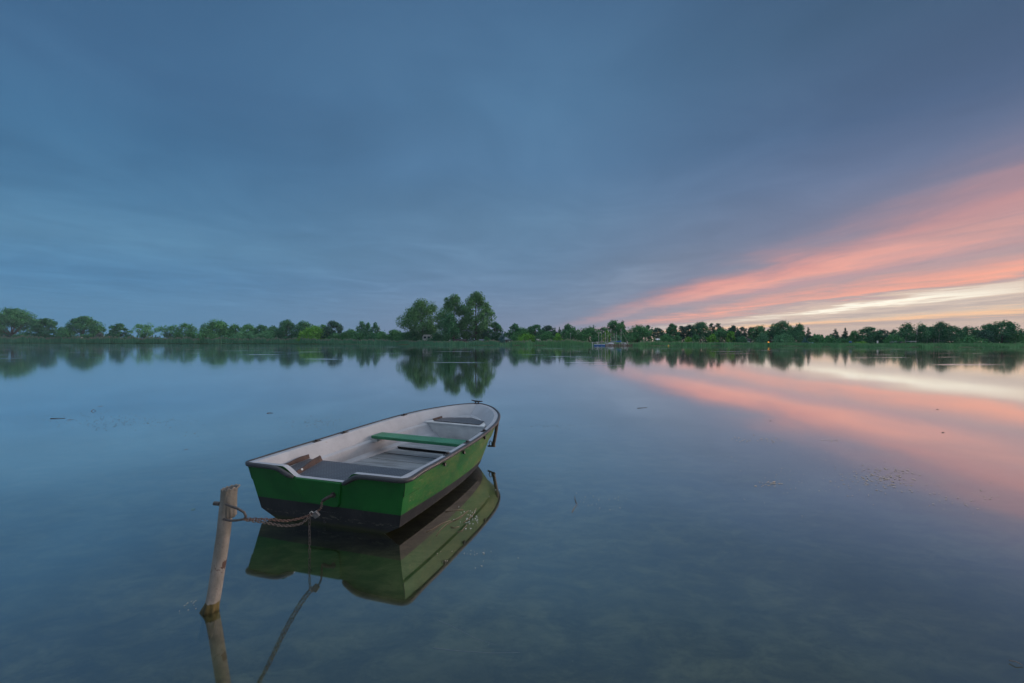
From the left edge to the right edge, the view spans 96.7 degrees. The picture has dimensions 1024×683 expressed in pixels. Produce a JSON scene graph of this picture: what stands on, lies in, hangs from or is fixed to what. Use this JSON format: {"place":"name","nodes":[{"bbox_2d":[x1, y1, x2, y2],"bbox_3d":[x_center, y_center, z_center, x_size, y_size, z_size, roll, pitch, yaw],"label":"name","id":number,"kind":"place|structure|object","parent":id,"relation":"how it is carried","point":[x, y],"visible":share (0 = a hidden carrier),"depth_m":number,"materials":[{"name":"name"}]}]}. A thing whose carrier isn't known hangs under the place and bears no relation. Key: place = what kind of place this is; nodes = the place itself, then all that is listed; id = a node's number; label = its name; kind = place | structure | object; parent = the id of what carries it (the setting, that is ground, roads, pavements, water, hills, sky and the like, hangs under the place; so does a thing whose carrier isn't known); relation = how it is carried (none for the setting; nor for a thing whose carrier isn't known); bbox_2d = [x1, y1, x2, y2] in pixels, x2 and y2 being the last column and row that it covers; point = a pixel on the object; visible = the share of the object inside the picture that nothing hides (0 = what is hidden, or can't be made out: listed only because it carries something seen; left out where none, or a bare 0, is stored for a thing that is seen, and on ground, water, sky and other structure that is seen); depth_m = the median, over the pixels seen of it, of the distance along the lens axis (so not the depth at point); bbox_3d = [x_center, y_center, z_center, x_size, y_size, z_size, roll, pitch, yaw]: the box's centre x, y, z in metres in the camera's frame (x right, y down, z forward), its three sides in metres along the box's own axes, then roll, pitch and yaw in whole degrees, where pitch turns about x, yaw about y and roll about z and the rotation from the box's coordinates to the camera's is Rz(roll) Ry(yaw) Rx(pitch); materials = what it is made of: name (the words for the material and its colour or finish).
{"place":"outdoors","nodes":[
{"label":"outdoors","id":0,"kind":"place"},
{"bbox_2d":[159,343,311,343],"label":"lily pads","id":1,"kind":"object","parent":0,"point":[238,343],"visible":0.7,"depth_m":229.07,"materials":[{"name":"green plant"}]},
{"bbox_2d":[27,410,590,435],"bbox_3d":[-4.521,1.482,8.169,13.532,0.004,2.238,0,0,8],"label":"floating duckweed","id":2,"kind":"object","parent":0,"point":[196,419],"visible":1,"depth_m":8.43,"materials":[{"name":"green plant"}]},
{"bbox_2d":[0,343,1023,598],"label":"lake water","id":3,"kind":"structure","parent":0,"point":[148,475],"depth_m":7.05,"materials":[{"name":"blue liquid"}]},
{"bbox_2d":[198,484,246,640],"bbox_3d":[-1.603,1.250,2.542,0.296,0.890,0.116,0,0,0],"label":"mooring post","id":4,"kind":"object","parent":3,"relation":"in","point":[227,513],"visible":0.98,"depth_m":2.51,"materials":[{"name":"brown wood"}]},
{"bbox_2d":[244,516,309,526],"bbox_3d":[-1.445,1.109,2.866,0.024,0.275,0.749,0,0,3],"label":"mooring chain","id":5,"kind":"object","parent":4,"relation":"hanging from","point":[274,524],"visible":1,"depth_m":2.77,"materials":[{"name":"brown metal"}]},
{"bbox_2d":[244,502,322,521],"bbox_3d":[-1.440,1.113,3.022,0.092,0.290,1.059,0,0,0],"label":"mooring chain","id":6,"kind":"object","parent":4,"relation":"hanging from","point":[279,520],"visible":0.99,"depth_m":2.87,"materials":[{"name":"metal"}]},
{"bbox_2d":[309,510,319,518],"bbox_3d":[-1.406,1.232,3.242,0.075,0.060,0.032,0,0,0],"label":"padlock","id":7,"kind":"object","parent":6,"relation":"attached to","point":[316,514],"visible":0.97,"depth_m":3.23,"materials":[{"name":"metal"}]},
{"bbox_2d":[308,514,311,571],"bbox_3d":[-1.442,1.446,3.252,0.020,0.430,0.038,0,0,0],"label":"mooring chain","id":8,"kind":"object","parent":7,"relation":"hanging from","point":[310,569],"visible":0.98,"depth_m":3.24,"materials":[{"name":"grey metal"}]},
{"bbox_2d":[0,335,511,344],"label":"reeds","id":9,"kind":"object","parent":3,"relation":"in","point":[58,339],"visible":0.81,"depth_m":235.10,"materials":[{"name":"green plant"}]},
{"bbox_2d":[245,400,500,533],"bbox_3d":[-1.022,1.215,5.170,1.608,0.695,3.374,0,0,18],"label":"rowing boat","id":10,"kind":"object","parent":3,"relation":"on","point":[385,476],"visible":1,"depth_m":4.04,"materials":[{"name":"paint"}]},
{"bbox_2d":[426,489,499,535],"bbox_3d":[-0.393,1.489,4.043,0.351,0.005,1.147,0,0,12],"label":"water plant","id":11,"kind":"object","parent":3,"relation":"on","point":[456,519],"visible":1,"depth_m":3.77,"materials":[{"name":"green plant"}]},
{"bbox_2d":[184,437,991,608],"bbox_3d":[2.128,1.489,4.098,8.099,0.004,2.886,0,0,-40],"label":"floating pollen","id":12,"kind":"object","parent":3,"relation":"on","point":[829,489],"visible":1,"depth_m":4.89},
{"bbox_2d":[605,344,631,345],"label":"jetty","id":13,"kind":"object","parent":3,"relation":"in","point":[618,344],"visible":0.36,"depth_m":133.26,"materials":[{"name":"grey wood"}]},
{"bbox_2d":[505,338,1023,346],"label":"reeds","id":14,"kind":"object","parent":3,"relation":"in","point":[568,342],"visible":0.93,"depth_m":131.81,"materials":[{"name":"green plant"}]},
{"bbox_2d":[0,341,1023,682],"bbox_3d":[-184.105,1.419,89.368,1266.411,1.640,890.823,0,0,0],"label":"ground","id":15,"kind":"structure","parent":0,"point":[566,597],"depth_m":2.75,"materials":[{"name":"blue liquid"}]},
{"bbox_2d":[0,307,43,337],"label":"oak tree","id":16,"kind":"object","parent":15,"relation":"on","point":[20,319],"visible":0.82,"depth_m":290.92,"materials":[{"name":"green plant"}]},
{"bbox_2d":[22,318,57,337],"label":"oak tree","id":17,"kind":"object","parent":15,"relation":"on","point":[39,327],"visible":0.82,"depth_m":280.32,"materials":[{"name":"green plant"}]},
{"bbox_2d":[55,315,106,337],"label":"oak tree","id":18,"kind":"object","parent":15,"relation":"on","point":[86,323],"visible":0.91,"depth_m":272.58,"materials":[{"name":"green plant"}]},
{"bbox_2d":[106,323,132,338],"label":"oak tree","id":19,"kind":"object","parent":15,"relation":"on","point":[114,331],"visible":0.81,"depth_m":267.02,"materials":[{"name":"green plant"}]},
{"bbox_2d":[130,323,160,337],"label":"willow tree","id":20,"kind":"object","parent":15,"relation":"on","point":[146,328],"visible":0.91,"depth_m":261.88,"materials":[{"name":"green plant"}]},
{"bbox_2d":[158,325,179,337],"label":"willow tree","id":21,"kind":"object","parent":15,"relation":"on","point":[167,333],"visible":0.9,"depth_m":257.24,"materials":[{"name":"green plant"}]},
{"bbox_2d":[174,323,196,335],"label":"broadleaf tree","id":22,"kind":"object","parent":15,"relation":"on","point":[185,327],"visible":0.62,"depth_m":258.84,"materials":[{"name":"green plant"}]},
{"bbox_2d":[189,319,238,339],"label":"willow tree","id":23,"kind":"object","parent":15,"relation":"on","point":[213,329],"visible":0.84,"depth_m":247.80,"materials":[{"name":"green plant"}]},
{"bbox_2d":[223,323,240,337],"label":"broadleaf tree","id":24,"kind":"object","parent":15,"relation":"on","point":[233,327],"visible":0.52,"depth_m":252.17,"materials":[{"name":"green plant"}]},
{"bbox_2d":[220,330,256,339],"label":"willow shrub","id":25,"kind":"object","parent":15,"relation":"on","point":[242,334],"visible":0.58,"depth_m":240.08,"materials":[{"name":"green plant"}]},
{"bbox_2d":[241,323,256,333],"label":"broadleaf tree","id":26,"kind":"object","parent":15,"relation":"on","point":[246,327],"visible":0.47,"depth_m":252.03,"materials":[{"name":"green plant"}]},
{"bbox_2d":[245,329,275,342],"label":"willow shrub","id":27,"kind":"object","parent":15,"relation":"on","point":[266,335],"visible":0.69,"depth_m":234.48,"materials":[{"name":"green plant"}]},
{"bbox_2d":[254,324,267,337],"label":"broadleaf tree","id":28,"kind":"object","parent":15,"relation":"on","point":[261,327],"visible":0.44,"depth_m":249.35,"materials":[{"name":"green plant"}]},
{"bbox_2d":[273,319,297,339],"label":"broadleaf tree","id":29,"kind":"object","parent":15,"relation":"on","point":[284,328],"visible":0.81,"depth_m":234.36,"materials":[{"name":"green plant"}]},
{"bbox_2d":[284,321,313,338],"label":"broadleaf tree","id":30,"kind":"object","parent":15,"relation":"on","point":[301,326],"visible":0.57,"depth_m":232.89,"materials":[{"name":"green plant"}]},
{"bbox_2d":[295,325,330,340],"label":"lime tree","id":31,"kind":"object","parent":15,"relation":"on","point":[316,332],"visible":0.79,"depth_m":215.81,"materials":[{"name":"green plant"}]},
{"bbox_2d":[321,320,343,338],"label":"broadleaf tree","id":32,"kind":"object","parent":15,"relation":"on","point":[328,328],"visible":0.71,"depth_m":218.25,"materials":[{"name":"green plant"}]},
{"bbox_2d":[326,332,339,338],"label":"shrub","id":33,"kind":"object","parent":15,"relation":"on","point":[334,335],"visible":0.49,"depth_m":211.24,"materials":[{"name":"green plant"}]},
{"bbox_2d":[337,333,350,339],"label":"shrub","id":34,"kind":"object","parent":15,"relation":"on","point":[342,336],"visible":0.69,"depth_m":208.24,"materials":[{"name":"green plant"}]},
{"bbox_2d":[343,328,355,337],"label":"broadleaf tree","id":35,"kind":"object","parent":15,"relation":"on","point":[349,332],"visible":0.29,"depth_m":214.94,"materials":[{"name":"green plant"}]},
{"bbox_2d":[350,332,364,339],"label":"shrub","id":36,"kind":"object","parent":15,"relation":"on","point":[358,336],"visible":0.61,"depth_m":201.75,"materials":[{"name":"green plant"}]},
{"bbox_2d":[354,321,365,339],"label":"birch tree","id":37,"kind":"object","parent":15,"relation":"on","point":[361,323],"visible":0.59,"depth_m":207.75,"materials":[{"name":"green plant"}]},
{"bbox_2d":[363,322,371,337],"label":"birch tree","id":38,"kind":"object","parent":15,"relation":"on","point":[367,330],"visible":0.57,"depth_m":205.14,"materials":[{"name":"green plant"}]},
{"bbox_2d":[364,332,376,339],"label":"shrub","id":39,"kind":"object","parent":15,"relation":"on","point":[371,335],"visible":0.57,"depth_m":196.55,"materials":[{"name":"green plant"}]},
{"bbox_2d":[370,322,379,334],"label":"birch tree","id":40,"kind":"object","parent":15,"relation":"on","point":[376,330],"visible":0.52,"depth_m":202.85,"materials":[{"name":"green plant"}]},
{"bbox_2d":[374,331,387,339],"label":"shrub","id":41,"kind":"object","parent":15,"relation":"on","point":[380,335],"visible":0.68,"depth_m":194.55,"materials":[{"name":"green plant"}]},
{"bbox_2d":[388,329,401,340],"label":"broadleaf tree","id":42,"kind":"object","parent":15,"relation":"on","point":[394,332],"visible":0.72,"depth_m":196.68,"materials":[{"name":"green plant"}]},
{"bbox_2d":[400,329,421,340],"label":"shrub","id":43,"kind":"object","parent":15,"relation":"on","point":[410,335],"visible":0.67,"depth_m":179.56,"materials":[{"name":"green plant"}]},
{"bbox_2d":[394,298,441,338],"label":"poplar tree","id":44,"kind":"object","parent":15,"relation":"on","point":[419,311],"visible":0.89,"depth_m":178.28,"materials":[{"name":"green plant"}]},
{"bbox_2d":[426,332,442,340],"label":"shrub","id":45,"kind":"object","parent":15,"relation":"on","point":[436,337],"visible":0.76,"depth_m":167.55,"materials":[{"name":"green plant"}]},
{"bbox_2d":[438,312,460,340],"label":"birch tree","id":46,"kind":"object","parent":15,"relation":"on","point":[448,333],"visible":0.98,"depth_m":162.53,"materials":[{"name":"green plant"}]},
{"bbox_2d":[434,293,470,339],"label":"poplar tree","id":47,"kind":"object","parent":15,"relation":"on","point":[451,304],"visible":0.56,"depth_m":169.66,"materials":[{"name":"green plant"}]},
{"bbox_2d":[457,291,496,339],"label":"poplar tree","id":48,"kind":"object","parent":15,"relation":"on","point":[476,300],"visible":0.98,"depth_m":165.89,"materials":[{"name":"green plant"}]},
{"bbox_2d":[481,328,496,339],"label":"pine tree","id":49,"kind":"object","parent":15,"relation":"on","point":[488,332],"visible":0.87,"depth_m":164.38,"materials":[{"name":"green plant"}]},
{"bbox_2d":[490,321,503,340],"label":"broadleaf tree","id":50,"kind":"object","parent":15,"relation":"on","point":[497,327],"visible":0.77,"depth_m":173.65,"materials":[{"name":"green plant"}]},
{"bbox_2d":[506,323,519,337],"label":"broadleaf tree","id":51,"kind":"object","parent":15,"relation":"on","point":[515,327],"visible":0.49,"depth_m":170.20,"materials":[{"name":"green plant"}]},
{"bbox_2d":[512,327,529,339],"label":"broadleaf tree","id":52,"kind":"object","parent":15,"relation":"on","point":[522,330],"visible":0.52,"depth_m":163.78,"materials":[{"name":"green plant"}]},
{"bbox_2d":[517,333,535,341],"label":"shrub","id":53,"kind":"object","parent":15,"relation":"on","point":[524,337],"visible":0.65,"depth_m":154.36,"materials":[{"name":"green plant"}]},
{"bbox_2d":[528,324,543,341],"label":"broadleaf tree","id":54,"kind":"object","parent":15,"relation":"on","point":[532,329],"visible":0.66,"depth_m":163.86,"materials":[{"name":"green plant"}]},
{"bbox_2d":[538,331,557,340],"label":"shrub","id":55,"kind":"object","parent":15,"relation":"on","point":[546,335],"visible":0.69,"depth_m":152.99,"materials":[{"name":"green plant"}]},
{"bbox_2d":[540,325,557,339],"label":"broadleaf tree","id":56,"kind":"object","parent":15,"relation":"on","point":[548,327],"visible":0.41,"depth_m":171.11,"materials":[{"name":"green plant"}]},
{"bbox_2d":[560,324,577,339],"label":"broadleaf tree","id":57,"kind":"object","parent":15,"relation":"on","point":[566,328],"visible":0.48,"depth_m":167.21,"materials":[{"name":"green plant"}]},
{"bbox_2d":[563,328,580,339],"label":"broadleaf tree","id":58,"kind":"object","parent":15,"relation":"on","point":[573,332],"visible":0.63,"depth_m":154.84,"materials":[{"name":"green plant"}]},
{"bbox_2d":[574,327,603,341],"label":"willow tree","id":59,"kind":"object","parent":15,"relation":"on","point":[585,333],"visible":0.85,"depth_m":152.26,"materials":[{"name":"green plant"}]},
{"bbox_2d":[601,330,611,341],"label":"broadleaf tree","id":60,"kind":"object","parent":15,"relation":"on","point":[608,335],"visible":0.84,"depth_m":148.88,"materials":[{"name":"green plant"}]},
{"bbox_2d":[602,320,624,340],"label":"broadleaf tree","id":61,"kind":"object","parent":15,"relation":"on","point":[615,326],"visible":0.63,"depth_m":154.91,"materials":[{"name":"green plant"}]},
{"bbox_2d":[212,327,1021,342],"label":"undergrowth","id":62,"kind":"object","parent":15,"relation":"on","point":[829,336],"visible":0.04,"depth_m":161.65,"materials":[{"name":"green plant"}]},
{"bbox_2d":[611,335,623,342],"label":"shrub","id":63,"kind":"object","parent":15,"relation":"on","point":[619,338],"visible":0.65,"depth_m":144.20,"materials":[{"name":"green plant"}]},
{"bbox_2d":[617,324,657,342],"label":"willow tree","id":64,"kind":"object","parent":15,"relation":"on","point":[637,332],"visible":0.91,"depth_m":144.87,"materials":[{"name":"green plant"}]},
{"bbox_2d":[650,327,663,337],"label":"pine tree","id":65,"kind":"object","parent":15,"relation":"on","point":[656,332],"visible":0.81,"depth_m":153.79,"materials":[{"name":"green plant"}]},
{"bbox_2d":[655,334,672,341],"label":"shrub","id":66,"kind":"object","parent":15,"relation":"on","point":[664,338],"visible":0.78,"depth_m":140.98,"materials":[{"name":"green plant"}]},
{"bbox_2d":[665,323,680,338],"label":"broadleaf tree","id":67,"kind":"object","parent":15,"relation":"on","point":[671,330],"visible":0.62,"depth_m":149.17,"materials":[{"name":"green plant"}]},
{"bbox_2d":[681,324,696,341],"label":"pine tree","id":68,"kind":"object","parent":15,"relation":"on","point":[687,329],"visible":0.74,"depth_m":153.48,"materials":[{"name":"green plant"}]},
{"bbox_2d":[689,322,716,342],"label":"oak tree","id":69,"kind":"object","parent":15,"relation":"on","point":[702,326],"visible":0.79,"depth_m":147.03,"materials":[{"name":"green plant"}]},
{"bbox_2d":[706,333,717,341],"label":"shrub","id":70,"kind":"object","parent":15,"relation":"on","point":[710,338],"visible":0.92,"depth_m":142.09,"materials":[{"name":"green plant"}]},
{"bbox_2d":[709,328,735,341],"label":"broadleaf tree","id":71,"kind":"object","parent":15,"relation":"on","point":[720,333],"visible":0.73,"depth_m":144.65,"materials":[{"name":"green plant"}]},
{"bbox_2d":[726,331,734,341],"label":"lime tree","id":72,"kind":"object","parent":15,"relation":"on","point":[732,336],"visible":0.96,"depth_m":142.89,"materials":[{"name":"green plant"}]},
{"bbox_2d":[728,325,742,338],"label":"birch tree","id":73,"kind":"object","parent":15,"relation":"on","point":[733,328],"visible":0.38,"depth_m":152.55,"materials":[{"name":"green plant"}]},
{"bbox_2d":[732,336,747,342],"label":"shrub","id":74,"kind":"object","parent":15,"relation":"on","point":[742,339],"visible":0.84,"depth_m":140.70,"materials":[{"name":"green plant"}]},
{"bbox_2d":[736,327,748,337],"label":"pine tree","id":75,"kind":"object","parent":15,"relation":"on","point":[743,330],"visible":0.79,"depth_m":149.20,"materials":[{"name":"green plant"}]},
{"bbox_2d":[748,326,770,342],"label":"broadleaf tree","id":76,"kind":"object","parent":15,"relation":"on","point":[760,329],"visible":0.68,"depth_m":146.89,"materials":[{"name":"green plant"}]},
{"bbox_2d":[756,332,768,342],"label":"weeping willow","id":77,"kind":"object","parent":15,"relation":"on","point":[764,338],"visible":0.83,"depth_m":141.59,"materials":[{"name":"green plant"}]},
{"bbox_2d":[768,320,795,339],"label":"broadleaf tree","id":78,"kind":"object","parent":15,"relation":"on","point":[777,327],"visible":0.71,"depth_m":143.23,"materials":[{"name":"green plant"}]},
{"bbox_2d":[771,333,795,341],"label":"willow shrub","id":79,"kind":"object","parent":15,"relation":"on","point":[785,337],"visible":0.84,"depth_m":134.93,"materials":[{"name":"green plant"}]},
{"bbox_2d":[789,323,805,342],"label":"birch tree","id":80,"kind":"object","parent":15,"relation":"on","point":[797,330],"visible":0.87,"depth_m":136.15,"materials":[{"name":"green plant"}]},
{"bbox_2d":[801,327,811,342],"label":"spruce tree","id":81,"kind":"object","parent":15,"relation":"on","point":[808,335],"visible":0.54,"depth_m":132.19,"materials":[{"name":"green plant"}]},
{"bbox_2d":[808,334,823,342],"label":"shrub","id":82,"kind":"object","parent":15,"relation":"on","point":[815,338],"visible":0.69,"depth_m":127.60,"materials":[{"name":"green plant"}]},
{"bbox_2d":[817,335,838,342],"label":"shrub","id":83,"kind":"object","parent":15,"relation":"on","point":[827,339],"visible":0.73,"depth_m":124.37,"materials":[{"name":"green plant"}]},
{"bbox_2d":[830,338,852,342],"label":"shrub","id":84,"kind":"object","parent":15,"relation":"on","point":[844,340],"visible":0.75,"depth_m":119.64,"materials":[{"name":"green plant"}]},
{"bbox_2d":[841,328,850,342],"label":"spruce tree","id":85,"kind":"object","parent":15,"relation":"on","point":[844,334],"visible":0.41,"depth_m":125.41,"materials":[{"name":"green plant"}]},
{"bbox_2d":[847,330,861,342],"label":"broadleaf tree","id":86,"kind":"object","parent":15,"relation":"on","point":[853,334],"visible":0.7,"depth_m":122.42,"materials":[{"name":"green plant"}]},
{"bbox_2d":[855,326,885,342],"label":"broadleaf tree","id":87,"kind":"object","parent":15,"relation":"on","point":[871,333],"visible":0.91,"depth_m":118.48,"materials":[{"name":"green plant"}]},
{"bbox_2d":[876,329,889,342],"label":"broadleaf tree","id":88,"kind":"object","parent":15,"relation":"on","point":[884,332],"visible":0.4,"depth_m":119.26,"materials":[{"name":"green plant"}]},
{"bbox_2d":[883,333,904,343],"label":"shrub","id":89,"kind":"object","parent":15,"relation":"on","point":[888,339],"visible":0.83,"depth_m":112.72,"materials":[{"name":"green plant"}]},
{"bbox_2d":[894,322,921,342],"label":"birch tree","id":90,"kind":"object","parent":15,"relation":"on","point":[906,333],"visible":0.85,"depth_m":114.03,"materials":[{"name":"green plant"}]},
{"bbox_2d":[912,321,934,342],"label":"birch tree","id":91,"kind":"object","parent":15,"relation":"on","point":[923,331],"visible":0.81,"depth_m":113.42,"materials":[{"name":"green plant"}]},
{"bbox_2d":[923,320,955,343],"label":"birch tree","id":92,"kind":"object","parent":15,"relation":"on","point":[941,327],"visible":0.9,"depth_m":112.51,"materials":[{"name":"green plant"}]},
{"bbox_2d":[940,325,968,343],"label":"broadleaf tree","id":93,"kind":"object","parent":15,"relation":"on","point":[958,333],"visible":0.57,"depth_m":113.33,"materials":[{"name":"green plant"}]},
{"bbox_2d":[949,325,980,342],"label":"broadleaf tree","id":94,"kind":"object","parent":15,"relation":"on","point":[966,329],"visible":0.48,"depth_m":113.53,"materials":[{"name":"green plant"}]},
{"bbox_2d":[954,334,992,343],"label":"shrub","id":95,"kind":"object","parent":15,"relation":"on","point":[966,339],"visible":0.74,"depth_m":108.92,"materials":[{"name":"green plant"}]},
{"bbox_2d":[974,330,1001,342],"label":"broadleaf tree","id":96,"kind":"object","parent":15,"relation":"on","point":[988,334],"visible":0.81,"depth_m":110.56,"materials":[{"name":"green plant"}]},
{"bbox_2d":[981,323,999,342],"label":"broadleaf tree","id":97,"kind":"object","parent":15,"relation":"on","point":[983,338],"visible":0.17,"depth_m":115.44,"materials":[{"name":"green plant"}]},
{"bbox_2d":[979,319,1023,342],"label":"broadleaf tree","id":98,"kind":"object","parent":15,"relation":"on","point":[1010,327],"visible":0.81,"depth_m":110.75,"materials":[{"name":"green plant"}]},
{"bbox_2d":[1003,333,1023,343],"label":"shrub","id":99,"kind":"object","parent":15,"relation":"on","point":[1013,339],"visible":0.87,"depth_m":109.20,"materials":[{"name":"green plant"}]},
{"bbox_2d":[0,0,1023,341],"label":"sky","id":100,"kind":"structure","parent":0,"point":[823,166],"materials":[{"name":"blue"}]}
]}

